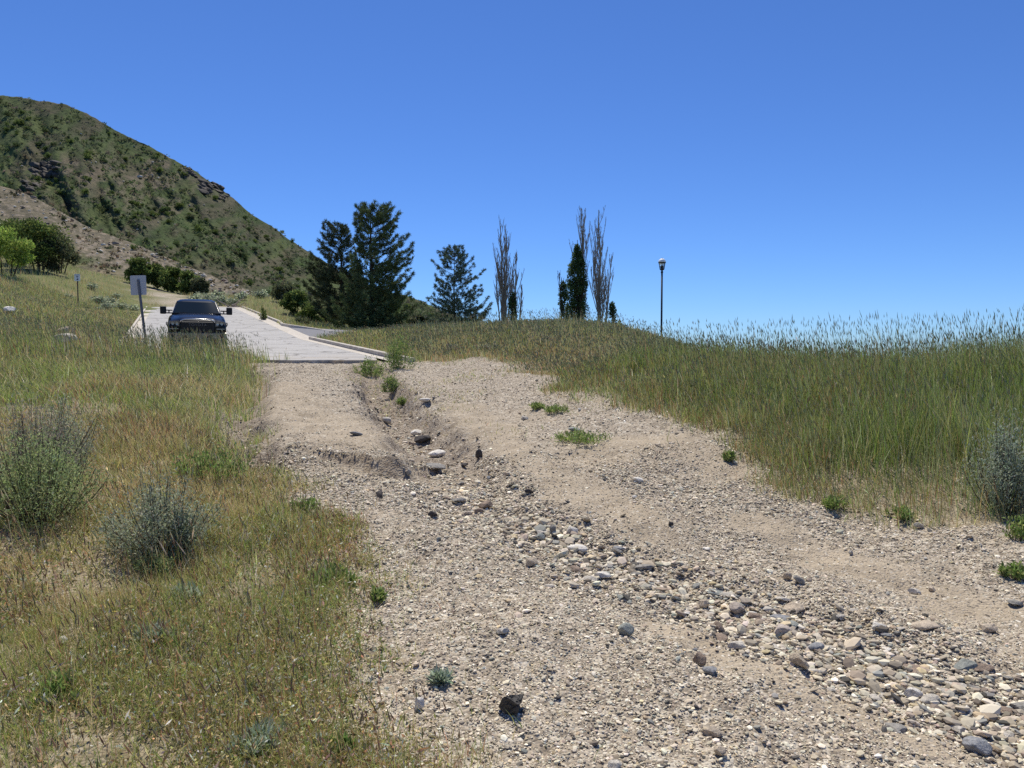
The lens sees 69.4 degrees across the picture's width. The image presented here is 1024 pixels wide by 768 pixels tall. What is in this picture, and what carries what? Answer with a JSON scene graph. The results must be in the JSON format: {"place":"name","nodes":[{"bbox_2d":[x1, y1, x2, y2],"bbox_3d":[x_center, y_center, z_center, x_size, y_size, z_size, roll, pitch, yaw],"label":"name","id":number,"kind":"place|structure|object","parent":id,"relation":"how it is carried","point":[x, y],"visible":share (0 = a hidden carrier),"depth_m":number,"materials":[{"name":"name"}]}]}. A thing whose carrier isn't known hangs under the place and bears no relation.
{"place":"outdoors","nodes":[
{"label":"outdoors","id":0,"kind":"place"},
{"bbox_2d":[0,186,251,295],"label":"hillside","id":1,"kind":"structure","parent":0,"point":[7,204],"depth_m":162.86,"materials":[{"name":"brown soil"}]},
{"bbox_2d":[0,190,269,297],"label":"hillside brush","id":2,"kind":"object","parent":1,"relation":"on","point":[105,265],"visible":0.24,"depth_m":153.77,"materials":[{"name":"green plant"}]},
{"bbox_2d":[0,95,455,322],"bbox_3d":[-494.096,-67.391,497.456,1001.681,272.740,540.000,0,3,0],"label":"hill","id":3,"kind":"structure","parent":0,"point":[181,237],"depth_m":448.49,"materials":[{"name":"green plant"}]},
{"bbox_2d":[18,179,43,191],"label":"rock outcrop","id":4,"kind":"object","parent":3,"relation":"on","point":[27,186],"visible":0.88,"depth_m":393.85,"materials":[{"name":"stone"}]},
{"bbox_2d":[28,160,61,178],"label":"rock outcrop","id":5,"kind":"object","parent":3,"relation":"on","point":[44,168],"visible":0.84,"depth_m":418.86,"materials":[{"name":"stone"}]},
{"bbox_2d":[197,179,224,194],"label":"rock outcrop","id":6,"kind":"object","parent":3,"relation":"on","point":[206,187],"visible":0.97,"depth_m":514.68,"materials":[{"name":"stone"}]},
{"bbox_2d":[0,96,461,324],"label":"hill brush","id":7,"kind":"object","parent":3,"relation":"on","point":[228,259],"visible":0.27,"depth_m":437.20,"materials":[{"name":"green plant"}]},
{"bbox_2d":[135,307,376,363],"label":"road","id":8,"kind":"structure","parent":0,"point":[281,343],"depth_m":35.08,"materials":[{"name":"concrete"}]},
{"bbox_2d":[160,299,231,352],"bbox_3d":[-12.173,-2.294,28.540,2.448,1.935,5.910,-1,7,-24],"label":"pickup truck","id":9,"kind":"object","parent":8,"relation":"on","point":[189,315],"visible":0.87,"depth_m":26.34,"materials":[{"name":"black paint"}]},
{"bbox_2d":[0,259,1023,767],"bbox_3d":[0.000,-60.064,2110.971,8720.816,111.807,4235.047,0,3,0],"label":"ground","id":10,"kind":"structure","parent":0,"point":[284,399],"depth_m":5.05,"materials":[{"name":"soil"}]},
{"bbox_2d":[0,218,33,263],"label":"oak shrub","id":11,"kind":"object","parent":10,"relation":"on","point":[6,223],"visible":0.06,"depth_m":78.43,"materials":[{"name":"green plant"}]},
{"bbox_2d":[0,226,35,275],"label":"oak shrub","id":12,"kind":"object","parent":10,"relation":"on","point":[21,255],"visible":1,"depth_m":57.51,"materials":[{"name":"green plant"}]},
{"bbox_2d":[1,217,73,270],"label":"oak shrub","id":13,"kind":"object","parent":10,"relation":"on","point":[37,230],"visible":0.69,"depth_m":74.37,"materials":[{"name":"green plant"}]},
{"bbox_2d":[9,667,80,711],"bbox_3d":[-1.860,1.232,2.971,0.262,0.174,0.246,-1,3,-20],"label":"weed clump","id":14,"kind":"object","parent":10,"relation":"on","point":[53,684],"visible":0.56,"depth_m":2.96,"materials":[{"name":"green plant"}]},
{"bbox_2d":[0,376,106,493],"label":"sagebrush","id":15,"kind":"object","parent":10,"relation":"on","point":[36,425],"visible":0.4,"depth_m":6.09,"materials":[{"name":"green plant"}]},
{"bbox_2d":[36,233,81,273],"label":"oak shrub","id":16,"kind":"object","parent":10,"relation":"on","point":[68,255],"visible":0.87,"depth_m":76.04,"materials":[{"name":"green plant"}]},
{"bbox_2d":[0,408,121,534],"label":"sagebrush","id":17,"kind":"object","parent":10,"relation":"on","point":[47,484],"visible":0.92,"depth_m":5.13,"materials":[{"name":"green plant"}]},
{"bbox_2d":[23,391,103,473],"bbox_3d":[-4.035,0.433,6.690,0.632,0.751,0.734,0,3,0],"label":"sagebrush","id":18,"kind":"object","parent":10,"relation":"on","point":[90,445],"visible":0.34,"depth_m":6.69,"materials":[{"name":"green plant"}]},
{"bbox_2d":[88,295,107,303],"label":"sagebrush","id":19,"kind":"object","parent":10,"relation":"on","point":[97,299],"visible":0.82,"depth_m":65.53,"materials":[{"name":"green plant"}]},
{"bbox_2d":[123,256,152,283],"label":"oak shrub","id":20,"kind":"object","parent":10,"relation":"on","point":[138,265],"visible":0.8,"depth_m":102.67,"materials":[{"name":"green plant"}]},
{"bbox_2d":[130,275,146,337],"bbox_3d":[-14.320,-2.661,28.384,0.653,3.020,0.080,0,3,0],"label":"road sign","id":21,"kind":"object","parent":10,"relation":"on","point":[138,285],"visible":0.97,"depth_m":28.37,"materials":[{"name":"grey metal"}]},
{"bbox_2d":[127,310,150,345],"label":"gutter","id":22,"kind":"object","parent":10,"relation":"on","point":[139,323],"visible":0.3,"depth_m":51.95,"materials":[{"name":"concrete"}]},
{"bbox_2d":[129,548,176,579],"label":"sagebrush","id":23,"kind":"object","parent":10,"relation":"on","point":[156,564],"visible":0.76,"depth_m":4.46,"materials":[{"name":"green plant"}]},
{"bbox_2d":[129,617,179,647],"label":"weed clump","id":24,"kind":"object","parent":10,"relation":"on","point":[152,630],"visible":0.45,"depth_m":3.48,"materials":[{"name":"green plant"}]},
{"bbox_2d":[146,262,163,288],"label":"oak shrub","id":25,"kind":"object","parent":10,"relation":"on","point":[156,269],"visible":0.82,"depth_m":104.68,"materials":[{"name":"green plant"}]},
{"bbox_2d":[90,462,229,563],"bbox_3d":[-2.306,0.802,4.744,0.810,0.624,0.824,0,3,0],"label":"sagebrush","id":26,"kind":"object","parent":10,"relation":"on","point":[150,516],"visible":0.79,"depth_m":4.69,"materials":[{"name":"green plant"}]},
{"bbox_2d":[155,266,186,292],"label":"oak shrub","id":27,"kind":"object","parent":10,"relation":"on","point":[168,280],"visible":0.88,"depth_m":103.51,"materials":[{"name":"green plant"}]},
{"bbox_2d":[0,256,347,341],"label":"slope grass","id":28,"kind":"structure","parent":10,"relation":"on","point":[49,304],"depth_m":53.53,"materials":[{"name":"green plant"}]},
{"bbox_2d":[158,488,193,561],"bbox_3d":[-2.125,0.895,4.703,0.220,0.491,0.223,2,3,33],"label":"sagebrush","id":29,"kind":"object","parent":10,"relation":"on","point":[170,544],"visible":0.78,"depth_m":4.67,"materials":[{"name":"green plant"}]},
{"bbox_2d":[175,269,199,294],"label":"oak shrub","id":30,"kind":"object","parent":10,"relation":"on","point":[186,275],"visible":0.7,"depth_m":102.49,"materials":[{"name":"green plant"}]},
{"bbox_2d":[170,580,204,602],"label":"weed clump","id":31,"kind":"object","parent":10,"relation":"on","point":[192,591],"visible":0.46,"depth_m":3.99,"materials":[{"name":"green plant"}]},
{"bbox_2d":[189,277,209,294],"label":"oak shrub","id":32,"kind":"object","parent":10,"relation":"on","point":[200,284],"visible":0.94,"depth_m":101.93,"materials":[{"name":"green plant"}]},
{"bbox_2d":[171,439,255,479],"bbox_3d":[-2.670,0.680,6.653,0.746,0.381,0.735,0,3,0],"label":"weed clump","id":33,"kind":"object","parent":10,"relation":"on","point":[197,459],"visible":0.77,"depth_m":6.53,"materials":[{"name":"green plant"}]},
{"bbox_2d":[209,294,229,304],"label":"sagebrush","id":34,"kind":"object","parent":10,"relation":"on","point":[222,298],"visible":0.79,"depth_m":83.50,"materials":[{"name":"green plant"}]},
{"bbox_2d":[0,310,501,767],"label":"meadow grass","id":35,"kind":"structure","parent":10,"relation":"on","point":[172,378],"depth_m":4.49,"materials":[{"name":"green plant"}]},
{"bbox_2d":[223,712,283,762],"bbox_3d":[-0.987,1.366,2.847,0.246,0.141,0.273,0,3,0],"label":"weed clump","id":36,"kind":"object","parent":10,"relation":"on","point":[259,727],"visible":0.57,"depth_m":2.83,"materials":[{"name":"green plant"}]},
{"bbox_2d":[251,289,269,298],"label":"sagebrush","id":37,"kind":"object","parent":10,"relation":"on","point":[262,293],"visible":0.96,"depth_m":94.28,"materials":[{"name":"green plant"}]},
{"bbox_2d":[270,281,295,300],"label":"oak shrub","id":38,"kind":"object","parent":10,"relation":"on","point":[279,290],"visible":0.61,"depth_m":91.15,"materials":[{"name":"green plant"}]},
{"bbox_2d":[242,306,332,330],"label":"kerb","id":39,"kind":"structure","parent":10,"relation":"on","point":[284,324],"depth_m":48.12,"materials":[{"name":"concrete"}]},
{"bbox_2d":[278,289,309,315],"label":"oak shrub","id":40,"kind":"object","parent":10,"relation":"on","point":[296,298],"visible":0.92,"depth_m":77.09,"materials":[{"name":"green plant"}]},
{"bbox_2d":[290,493,320,510],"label":"weed clump","id":41,"kind":"object","parent":10,"relation":"on","point":[312,501],"visible":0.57,"depth_m":5.90,"materials":[{"name":"green plant"}]},
{"bbox_2d":[295,300,324,322],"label":"oak shrub","id":42,"kind":"object","parent":10,"relation":"on","point":[308,311],"visible":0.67,"depth_m":69.13,"materials":[{"name":"green plant"}]},
{"bbox_2d":[233,307,387,360],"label":"gutter","id":43,"kind":"object","parent":10,"relation":"on","point":[295,333],"visible":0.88,"depth_m":43.15,"materials":[{"name":"concrete"}]},
{"bbox_2d":[289,327,349,337],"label":"side drive","id":44,"kind":"structure","parent":10,"relation":"on","point":[310,332],"depth_m":43.90,"materials":[{"name":"concrete"}]},
{"bbox_2d":[300,557,361,587],"bbox_3d":[-1.124,1.186,4.579,0.402,0.197,0.349,0,3,0],"label":"weed clump","id":45,"kind":"object","parent":10,"relation":"on","point":[332,572],"visible":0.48,"depth_m":4.55,"materials":[{"name":"green plant"}]},
{"bbox_2d":[301,218,365,322],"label":"pine tree","id":46,"kind":"object","parent":10,"relation":"on","point":[325,279],"visible":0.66,"depth_m":58.95,"materials":[{"name":"green plant"}]},
{"bbox_2d":[324,729,360,761],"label":"weed clump","id":47,"kind":"object","parent":10,"relation":"on","point":[345,737],"visible":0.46,"depth_m":2.77,"materials":[{"name":"green plant"}]},
{"bbox_2d":[309,336,414,361],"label":"kerb","id":48,"kind":"structure","parent":10,"relation":"on","point":[363,349],"depth_m":28.83,"materials":[{"name":"concrete"}]},
{"bbox_2d":[318,200,418,330],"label":"pine tree","id":49,"kind":"object","parent":10,"relation":"on","point":[382,298],"visible":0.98,"depth_m":50.95,"materials":[{"name":"green plant"}]},
{"bbox_2d":[352,355,386,376],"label":"weed clump","id":50,"kind":"object","parent":10,"relation":"on","point":[367,368],"visible":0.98,"depth_m":19.81,"materials":[{"name":"green plant"}]},
{"bbox_2d":[367,584,388,602],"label":"weed clump","id":51,"kind":"object","parent":10,"relation":"on","point":[375,596],"visible":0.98,"depth_m":4.30,"materials":[{"name":"green plant"}]},
{"bbox_2d":[380,368,400,392],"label":"weed clump","id":52,"kind":"object","parent":10,"relation":"on","point":[392,384],"visible":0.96,"depth_m":16.19,"materials":[{"name":"green plant"}]},
{"bbox_2d":[383,325,423,368],"bbox_3d":[-3.087,-1.002,20.348,1.142,1.252,0.877,1,3,14],"label":"weed clump","id":53,"kind":"object","parent":10,"relation":"on","point":[396,358],"visible":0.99,"depth_m":20.29,"materials":[{"name":"green plant"}]},
{"bbox_2d":[405,313,429,326],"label":"oak shrub","id":54,"kind":"object","parent":10,"relation":"on","point":[412,319],"visible":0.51,"depth_m":84.04,"materials":[{"name":"green plant"}]},
{"bbox_2d":[414,697,424,709],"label":"rock","id":55,"kind":"object","parent":10,"relation":"on","point":[419,703],"visible":0.94,"depth_m":3.09,"materials":[{"name":"stone"}]},
{"bbox_2d":[414,435,430,442],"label":"rock","id":56,"kind":"object","parent":10,"relation":"on","point":[421,438],"visible":1,"depth_m":10.96,"materials":[{"name":"stone"}]},
{"bbox_2d":[428,449,445,456],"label":"rock","id":57,"kind":"object","parent":10,"relation":"on","point":[437,453],"visible":1,"depth_m":9.79,"materials":[{"name":"stone"}]},
{"bbox_2d":[424,662,455,686],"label":"weed clump","id":58,"kind":"object","parent":10,"relation":"on","point":[437,676],"visible":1,"depth_m":3.29,"materials":[{"name":"green plant"}]},
{"bbox_2d":[424,244,492,324],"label":"pine tree","id":59,"kind":"object","parent":10,"relation":"on","point":[460,271],"visible":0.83,"depth_m":61.16,"materials":[{"name":"green plant"}]},
{"bbox_2d":[276,308,691,378],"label":"mound grass","id":60,"kind":"structure","parent":10,"relation":"on","point":[577,338],"depth_m":27.54,"materials":[{"name":"green plant"}]},
{"bbox_2d":[478,500,492,508],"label":"rock","id":61,"kind":"object","parent":10,"relation":"on","point":[486,504],"visible":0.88,"depth_m":6.72,"materials":[{"name":"stone"}]},
{"bbox_2d":[492,219,515,320],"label":"poplar tree","id":62,"kind":"object","parent":10,"relation":"on","point":[504,277],"visible":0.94,"depth_m":67.62,"materials":[{"name":"plant"}]},
{"bbox_2d":[498,694,523,716],"bbox_3d":[-0.005,1.338,3.087,0.099,0.110,0.115,1,3,15],"label":"rock","id":63,"kind":"object","parent":10,"relation":"on","point":[510,704],"visible":0.95,"depth_m":3.04,"materials":[{"name":"stone"}]},
{"bbox_2d":[507,292,517,319],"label":"poplar tree","id":64,"kind":"object","parent":10,"relation":"on","point":[511,303],"visible":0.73,"depth_m":65.62,"materials":[{"name":"green plant"}]},
{"bbox_2d":[509,252,524,318],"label":"poplar tree","id":65,"kind":"object","parent":10,"relation":"on","point":[520,285],"visible":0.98,"depth_m":65.74,"materials":[{"name":"plant"}]},
{"bbox_2d":[526,557,537,566],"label":"rock","id":66,"kind":"object","parent":10,"relation":"on","point":[530,562],"visible":1,"depth_m":5.05,"materials":[{"name":"stone"}]},
{"bbox_2d":[542,403,569,414],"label":"weed clump","id":67,"kind":"object","parent":10,"relation":"on","point":[551,408],"visible":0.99,"depth_m":11.22,"materials":[{"name":"green plant"}]},
{"bbox_2d":[557,271,569,319],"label":"poplar tree","id":68,"kind":"object","parent":10,"relation":"on","point":[563,294],"visible":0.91,"depth_m":66.60,"materials":[{"name":"green plant"}]},
{"bbox_2d":[564,243,589,320],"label":"poplar tree","id":69,"kind":"object","parent":10,"relation":"on","point":[574,284],"visible":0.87,"depth_m":67.33,"materials":[{"name":"green plant"}]},
{"bbox_2d":[567,544,586,551],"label":"rock","id":70,"kind":"object","parent":10,"relation":"on","point":[582,548],"visible":0.94,"depth_m":5.49,"materials":[{"name":"stone"}]},
{"bbox_2d":[569,206,590,317],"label":"poplar tree","id":71,"kind":"object","parent":10,"relation":"on","point":[582,232],"visible":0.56,"depth_m":68.29,"materials":[{"name":"plant"}]},
{"bbox_2d":[551,425,612,447],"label":"weed clump","id":72,"kind":"object","parent":10,"relation":"on","point":[578,436],"visible":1,"depth_m":8.98,"materials":[{"name":"green plant"}]},
{"bbox_2d":[588,207,613,320],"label":"poplar tree","id":73,"kind":"object","parent":10,"relation":"on","point":[599,289],"visible":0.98,"depth_m":67.57,"materials":[{"name":"plant"}]},
{"bbox_2d":[608,301,617,323],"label":"poplar tree","id":74,"kind":"object","parent":10,"relation":"on","point":[613,310],"visible":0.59,"depth_m":65.62,"materials":[{"name":"green plant"}]},
{"bbox_2d":[607,759,621,767],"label":"rock","id":75,"kind":"object","parent":10,"relation":"on","point":[615,763],"visible":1,"depth_m":2.75,"materials":[{"name":"stone"}]},
{"bbox_2d":[658,258,665,335],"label":"street lamp","id":76,"kind":"object","parent":10,"relation":"on","point":[661,261],"visible":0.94,"depth_m":44.74,"materials":[{"name":"black metal"}]},
{"bbox_2d":[702,666,716,674],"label":"rock","id":77,"kind":"object","parent":10,"relation":"on","point":[710,670],"visible":1,"depth_m":3.48,"materials":[{"name":"stone"}]},
{"bbox_2d":[702,725,722,736],"bbox_3d":[0.809,1.406,2.998,0.087,0.024,0.060,0,16,-8],"label":"rock","id":78,"kind":"object","parent":10,"relation":"on","point":[713,730],"visible":1,"depth_m":2.99,"materials":[{"name":"stone"}]},
{"bbox_2d":[714,745,725,755],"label":"rock","id":79,"kind":"object","parent":10,"relation":"on","point":[719,750],"visible":1,"depth_m":2.82,"materials":[{"name":"stone"}]},
{"bbox_2d":[721,449,736,460],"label":"weed clump","id":80,"kind":"object","parent":10,"relation":"on","point":[728,455],"visible":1,"depth_m":7.75,"materials":[{"name":"green plant"}]},
{"bbox_2d":[729,602,744,613],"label":"rock","id":81,"kind":"object","parent":10,"relation":"on","point":[736,608],"visible":1,"depth_m":4.45,"materials":[{"name":"stone"}]},
{"bbox_2d":[532,307,1023,530],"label":"tall grass","id":82,"kind":"structure","parent":10,"relation":"on","point":[867,395],"depth_m":8.60,"materials":[{"name":"green plant"}]},
{"bbox_2d":[775,624,791,634],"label":"rock","id":83,"kind":"object","parent":10,"relation":"on","point":[782,628],"visible":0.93,"depth_m":4.11,"materials":[{"name":"stone"}]},
{"bbox_2d":[783,602,803,613],"bbox_3d":[1.697,1.355,4.466,0.127,0.045,0.099,-4,17,32],"label":"cobble","id":84,"kind":"object","parent":10,"relation":"on","point":[798,607],"visible":0.95,"depth_m":4.45,"materials":[{"name":"stone"}]},
{"bbox_2d":[789,653,809,667],"bbox_3d":[1.438,1.377,3.696,0.054,0.060,0.103,-2,3,-31],"label":"rock","id":85,"kind":"object","parent":10,"relation":"on","point":[798,659],"visible":1,"depth_m":3.67,"materials":[{"name":"stone"}]},
{"bbox_2d":[821,494,850,509],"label":"weed clump","id":86,"kind":"object","parent":10,"relation":"on","point":[830,501],"visible":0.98,"depth_m":6.37,"materials":[{"name":"green plant"}]},
{"bbox_2d":[884,722,907,733],"bbox_3d":[1.649,1.467,3.145,0.092,0.031,0.114,0,3,-7],"label":"cobble","id":87,"kind":"object","parent":10,"relation":"on","point":[897,727],"visible":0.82,"depth_m":3.14,"materials":[{"name":"stone"}]},
{"bbox_2d":[882,504,913,520],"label":"weed clump","id":88,"kind":"object","parent":10,"relation":"on","point":[902,514],"visible":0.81,"depth_m":6.07,"materials":[{"name":"green plant"}]},
{"bbox_2d":[903,687,922,697],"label":"rock","id":89,"kind":"object","parent":10,"relation":"on","point":[911,692],"visible":1,"depth_m":3.48,"materials":[{"name":"stone"}]},
{"bbox_2d":[911,620,939,630],"bbox_3d":[2.297,1.344,4.110,0.160,0.047,0.113,0,7,4],"label":"cobble","id":90,"kind":"object","parent":10,"relation":"on","point":[923,625],"visible":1,"depth_m":4.08,"materials":[{"name":"stone"}]},
{"bbox_2d":[954,658,977,670],"bbox_3d":[2.276,1.413,3.708,0.113,0.031,0.082,-17,20,-28],"label":"cobble","id":91,"kind":"object","parent":10,"relation":"on","point":[963,663],"visible":1,"depth_m":3.70,"materials":[{"name":"stone"}]},
{"bbox_2d":[962,736,992,755],"bbox_3d":[1.889,1.472,3.006,0.110,0.060,0.080,6,7,19],"label":"rock","id":92,"kind":"object","parent":10,"relation":"on","point":[978,745],"visible":0.99,"depth_m":2.99,"materials":[{"name":"stone"}]},
{"bbox_2d":[974,662,994,670],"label":"cobble","id":93,"kind":"object","parent":10,"relation":"on","point":[982,667],"visible":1,"depth_m":3.68,"materials":[{"name":"stone"}]},
{"bbox_2d":[979,623,997,632],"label":"rock","id":94,"kind":"object","parent":10,"relation":"on","point":[988,627],"visible":0.99,"depth_m":4.12,"materials":[{"name":"stone"}]},
{"bbox_2d":[955,406,1023,516],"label":"sagebrush","id":95,"kind":"object","parent":10,"relation":"on","point":[1013,473],"visible":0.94,"depth_m":5.99,"materials":[{"name":"green plant"}]},
{"bbox_2d":[993,560,1023,582],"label":"weed clump","id":96,"kind":"object","parent":10,"relation":"on","point":[1015,571],"visible":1,"depth_m":4.84,"materials":[{"name":"green plant"}]},
{"bbox_2d":[1002,514,1023,540],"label":"weed clump","id":97,"kind":"object","parent":10,"relation":"on","point":[1017,532],"visible":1,"depth_m":5.44,"materials":[{"name":"green plant"}]},
{"bbox_2d":[1009,701,1023,710],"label":"cobble","id":98,"kind":"object","parent":10,"relation":"on","point":[1017,705],"visible":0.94,"depth_m":3.37,"materials":[{"name":"stone"}]},
{"bbox_2d":[0,0,1023,356],"label":"sky","id":99,"kind":"structure","parent":0,"point":[804,160],"materials":[{"name":"blue"}]},
{"bbox_2d":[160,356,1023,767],"bbox_3d":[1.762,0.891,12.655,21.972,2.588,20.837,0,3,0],"label":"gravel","id":100,"kind":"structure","parent":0,"point":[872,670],"depth_m":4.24,"materials":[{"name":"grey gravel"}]},
{"bbox_2d":[618,622,633,635],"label":"rock","id":101,"kind":"object","parent":100,"relation":"on","point":[625,628],"visible":0.98,"depth_m":3.88,"materials":[{"name":"stone"}]},
{"bbox_2d":[693,652,706,665],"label":"rock","id":102,"kind":"object","parent":100,"relation":"on","point":[699,658],"visible":1,"depth_m":3.58,"materials":[{"name":"stone"}]},
{"bbox_2d":[727,641,745,648],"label":"rock","id":103,"kind":"object","parent":100,"relation":"on","point":[737,644],"visible":1,"depth_m":3.86,"materials":[{"name":"stone"}]},
{"bbox_2d":[808,642,824,650],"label":"rock","id":104,"kind":"object","parent":100,"relation":"on","point":[814,645],"visible":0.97,"depth_m":3.90,"materials":[{"name":"stone"}]},
{"bbox_2d":[920,693,939,703],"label":"rock","id":105,"kind":"object","parent":100,"relation":"on","point":[927,698],"visible":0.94,"depth_m":3.42,"materials":[{"name":"stone"}]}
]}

